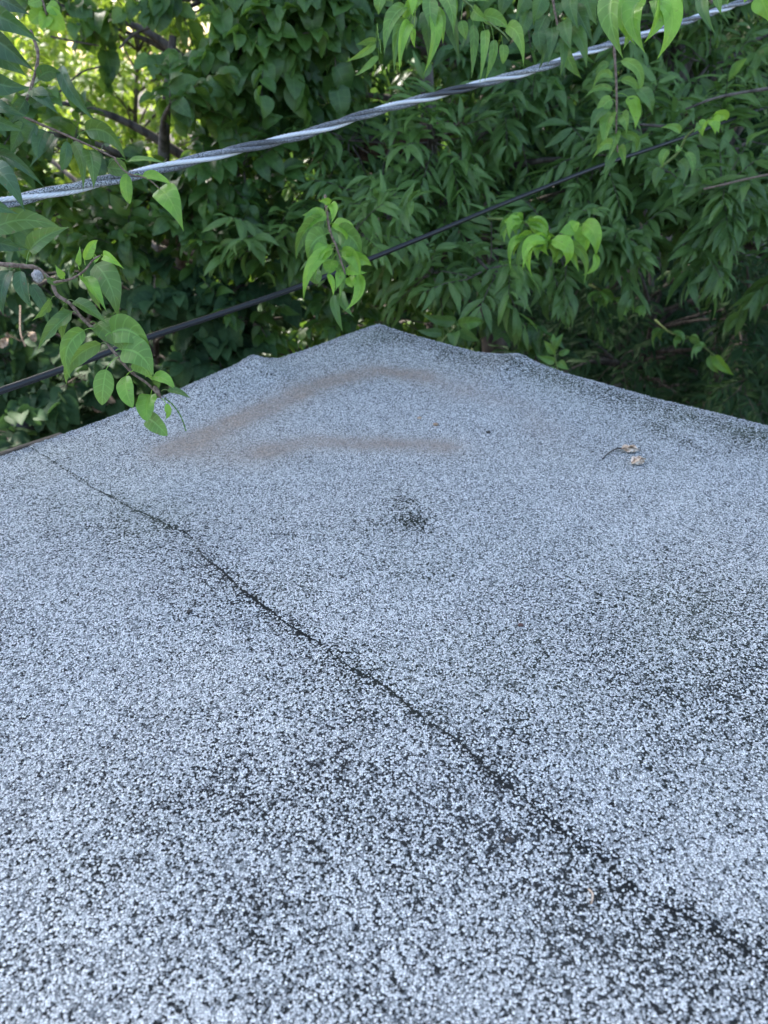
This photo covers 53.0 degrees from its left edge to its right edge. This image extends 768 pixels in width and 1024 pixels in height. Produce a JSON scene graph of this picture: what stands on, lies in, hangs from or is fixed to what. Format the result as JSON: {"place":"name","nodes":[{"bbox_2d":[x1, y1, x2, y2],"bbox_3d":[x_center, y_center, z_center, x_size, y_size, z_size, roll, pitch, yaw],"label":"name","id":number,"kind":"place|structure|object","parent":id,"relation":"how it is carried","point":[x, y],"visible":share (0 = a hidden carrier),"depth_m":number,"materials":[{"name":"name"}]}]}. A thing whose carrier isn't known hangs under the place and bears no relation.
{"place":"outdoors","nodes":[
{"label":"outdoors","id":0,"kind":"place"},
{"bbox_2d":[0,0,58,250],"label":"leafy branch","id":1,"kind":"object","parent":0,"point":[13,220],"visible":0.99,"depth_m":1.10,"materials":[{"name":"green plant"}]},
{"bbox_2d":[9,29,183,230],"bbox_3d":[-0.461,-0.596,1.204,0.314,0.277,0.108,16,34,25],"label":"leafy branch","id":2,"kind":"object","parent":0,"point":[166,196],"visible":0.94,"depth_m":1.22,"materials":[{"name":"green plant"}]},
{"bbox_2d":[13,0,209,73],"label":"sky","id":3,"kind":"structure","parent":0,"point":[69,44],"materials":[{"name":"white"}]},
{"bbox_2d":[295,194,370,330],"bbox_3d":[-0.106,-0.593,1.762,0.160,0.271,0.428,0,30,0],"label":"leafy branch","id":4,"kind":"object","parent":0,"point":[310,235],"visible":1,"depth_m":1.61,"materials":[{"name":"green plant"}]},
{"bbox_2d":[0,0,752,207],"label":"power cable","id":5,"kind":"object","parent":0,"point":[32,196],"visible":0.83,"depth_m":1.52,"materials":[{"name":"silver metal"}]},
{"bbox_2d":[28,0,64,30],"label":"leafy branch","id":6,"kind":"object","parent":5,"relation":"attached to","point":[53,19],"visible":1,"depth_m":1.70,"materials":[{"name":"green plant"}]},
{"bbox_2d":[0,227,190,435],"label":"leafy branch","id":7,"kind":"object","parent":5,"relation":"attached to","point":[125,334],"visible":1,"depth_m":1.03,"materials":[{"name":"green plant"}]},
{"bbox_2d":[498,0,596,77],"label":"leafy branch","id":8,"kind":"object","parent":5,"relation":"hanging from","point":[579,15],"visible":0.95,"depth_m":1.64,"materials":[{"name":"green plant"}]},
{"bbox_2d":[586,46,654,172],"bbox_3d":[0.562,-1.044,1.931,0.186,0.353,0.181,-24,38,-35],"label":"leafy branch","id":9,"kind":"object","parent":5,"relation":"hanging from","point":[607,138],"visible":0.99,"depth_m":1.94,"materials":[{"name":"green plant"}]},
{"bbox_2d":[597,0,682,59],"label":"leafy branch","id":10,"kind":"object","parent":5,"relation":"attached to","point":[624,16],"visible":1,"depth_m":1.14,"materials":[{"name":"green plant"}]},
{"bbox_2d":[652,110,729,187],"bbox_3d":[0.816,-0.969,2.050,0.159,0.184,0.241,12,32,19],"label":"leafy branch","id":11,"kind":"object","parent":5,"relation":"attached to","point":[700,127],"visible":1,"depth_m":2.00,"materials":[{"name":"green plant"}]},
{"bbox_2d":[695,0,767,32],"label":"leafy branch","id":12,"kind":"object","parent":5,"relation":"attached to","point":[759,7],"visible":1,"depth_m":1.24,"materials":[{"name":"green plant"}]},
{"bbox_2d":[0,106,767,394],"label":"service cable","id":13,"kind":"object","parent":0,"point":[97,356],"visible":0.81,"depth_m":1.72,"materials":[{"name":"black rubber"}]},
{"bbox_2d":[22,74,761,417],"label":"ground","id":14,"kind":"structure","parent":0,"point":[190,136],"depth_m":69.42,"materials":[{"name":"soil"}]},
{"bbox_2d":[0,35,331,361],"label":"shrub","id":15,"kind":"object","parent":14,"relation":"on","point":[122,231],"visible":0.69,"depth_m":2.77,"materials":[{"name":"green plant"}]},
{"bbox_2d":[1,0,383,365],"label":"ivy clad tree","id":16,"kind":"object","parent":14,"relation":"on","point":[263,47],"visible":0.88,"depth_m":2.65,"materials":[{"name":"green plant"}]},
{"bbox_2d":[0,0,395,213],"bbox_3d":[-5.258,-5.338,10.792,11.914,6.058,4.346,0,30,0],"label":"sunlit thicket","id":17,"kind":"object","parent":14,"relation":"on","point":[73,57],"visible":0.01,"depth_m":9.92,"materials":[{"name":"green plant"}]},
{"bbox_2d":[0,158,481,451],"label":"shrub","id":18,"kind":"object","parent":14,"relation":"on","point":[55,404],"visible":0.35,"depth_m":3.27,"materials":[{"name":"green plant"}]},
{"bbox_2d":[0,305,36,347],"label":"dead leaf cluster","id":19,"kind":"object","parent":18,"relation":"attached to","point":[5,340],"visible":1,"depth_m":2.99,"materials":[{"name":"beige plant"}]},
{"bbox_2d":[92,396,115,412],"bbox_3d":[-1.323,-0.561,3.528,0.101,0.081,0.421,-15,34,-24],"label":"dead leaf cluster","id":20,"kind":"object","parent":18,"relation":"attached to","point":[111,400],"visible":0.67,"depth_m":3.39,"materials":[{"name":"brown plant"}]},
{"bbox_2d":[195,258,564,366],"bbox_3d":[-0.233,0.122,4.017,1.325,3.065,2.047,-11,32,-18],"label":"shrub","id":21,"kind":"object","parent":14,"relation":"on","point":[279,340],"visible":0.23,"depth_m":3.00,"materials":[{"name":"green plant"}]},
{"bbox_2d":[538,334,569,370],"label":"leafy branch","id":22,"kind":"object","parent":21,"relation":"attached to","point":[552,345],"visible":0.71,"depth_m":2.69,"materials":[{"name":"green plant"}]},
{"bbox_2d":[0,324,767,1023],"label":"flat roof","id":23,"kind":"structure","parent":14,"relation":"on","point":[334,740],"depth_m":0.84,"materials":[{"name":"stone"}]},
{"bbox_2d":[505,837,514,843],"bbox_3d":[0.113,0.295,0.691,0.009,0.005,0.007,0,30,0],"label":"bitumen crumb","id":24,"kind":"object","parent":23,"relation":"on","point":[508,840],"visible":1,"depth_m":0.69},
{"bbox_2d":[588,888,593,903],"bbox_3d":[0.174,0.322,0.647,0.004,0.003,0.014,0,30,0],"label":"straw","id":25,"kind":"object","parent":23,"relation":"on","point":[592,896],"visible":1,"depth_m":0.65,"materials":[{"name":"beige plant"}]},
{"bbox_2d":[602,447,621,458],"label":"fallen twig","id":26,"kind":"object","parent":23,"relation":"on","point":[611,451],"visible":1,"depth_m":1.37,"materials":[{"name":"brown wood"}]},
{"bbox_2d":[621,444,639,451],"bbox_3d":[0.441,-0.116,1.376,0.034,0.012,0.020,0,30,0],"label":"dried husk","id":27,"kind":"object","parent":23,"relation":"on","point":[629,448],"visible":1,"depth_m":1.38,"materials":[{"name":"beige plant"}]},
{"bbox_2d":[631,456,645,464],"bbox_3d":[0.441,-0.092,1.333,0.029,0.012,0.023,0,30,0],"label":"dried husk","id":28,"kind":"object","parent":23,"relation":"on","point":[637,460],"visible":1,"depth_m":1.33,"materials":[{"name":"beige plant"}]},
{"bbox_2d":[0,0,767,401],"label":"distant thicket","id":29,"kind":"object","parent":14,"relation":"on","point":[368,168],"depth_m":8.21,"materials":[{"name":"green plant"}]},
{"bbox_2d":[201,48,678,349],"bbox_3d":[0.204,-0.026,3.632,1.760,3.713,1.524,-26,39,-37],"label":"tree","id":30,"kind":"object","parent":14,"relation":"on","point":[387,208],"visible":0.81,"depth_m":2.76,"materials":[{"name":"green plant"}]},
{"bbox_2d":[417,314,484,345],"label":"leafy branch","id":31,"kind":"object","parent":30,"relation":"attached to","point":[466,324],"visible":0.92,"depth_m":2.48,"materials":[{"name":"green plant"}]},
{"bbox_2d":[487,212,557,267],"bbox_3d":[0.411,-0.838,2.283,0.172,0.139,0.493,0,30,0],"label":"leafy branch","id":32,"kind":"object","parent":30,"relation":"attached to","point":[511,222],"visible":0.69,"depth_m":2.10,"materials":[{"name":"green plant"}]},
{"bbox_2d":[516,218,601,281],"bbox_3d":[0.423,-0.736,2.141,0.236,0.166,0.290,-14,33,-23],"label":"leafy branch","id":33,"kind":"object","parent":32,"relation":"attached to","point":[587,232],"visible":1,"depth_m":2.06,"materials":[{"name":"green plant"}]},
{"bbox_2d":[268,0,646,353],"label":"tree","id":34,"kind":"object","parent":14,"relation":"on","point":[450,68],"visible":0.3,"depth_m":3.12,"materials":[{"name":"green plant"}]},
{"bbox_2d":[454,52,767,425],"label":"tree","id":35,"kind":"object","parent":14,"relation":"on","point":[695,374],"visible":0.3,"depth_m":4.81,"materials":[{"name":"green plant"}]},
{"bbox_2d":[528,0,767,335],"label":"tree","id":36,"kind":"object","parent":14,"relation":"on","point":[714,193],"visible":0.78,"depth_m":2.85,"materials":[{"name":"green plant"}]},
{"bbox_2d":[587,283,645,319],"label":"leafy branch","id":37,"kind":"object","parent":36,"relation":"attached to","point":[607,297],"visible":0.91,"depth_m":2.86,"materials":[{"name":"green plant"}]},
{"bbox_2d":[651,319,732,374],"bbox_3d":[1.184,-0.695,3.184,0.275,0.182,0.466,-14,33,-22],"label":"leafy branch","id":38,"kind":"object","parent":36,"relation":"attached to","point":[716,363],"visible":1,"depth_m":3.09,"materials":[{"name":"green plant"}]},
{"bbox_2d":[654,216,767,423],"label":"shrub","id":39,"kind":"object","parent":14,"relation":"on","point":[751,347],"visible":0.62,"depth_m":3.62,"materials":[{"name":"green plant"}]},
{"bbox_2d":[346,0,459,75],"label":"leafy branch","id":40,"kind":"object","parent":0,"point":[436,21],"visible":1,"depth_m":1.41,"materials":[{"name":"green plant"}]},
{"bbox_2d":[458,0,524,79],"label":"leafy branch","id":41,"kind":"object","parent":40,"relation":"attached to","point":[493,17],"visible":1,"depth_m":1.44,"materials":[{"name":"green plant"}]}
]}

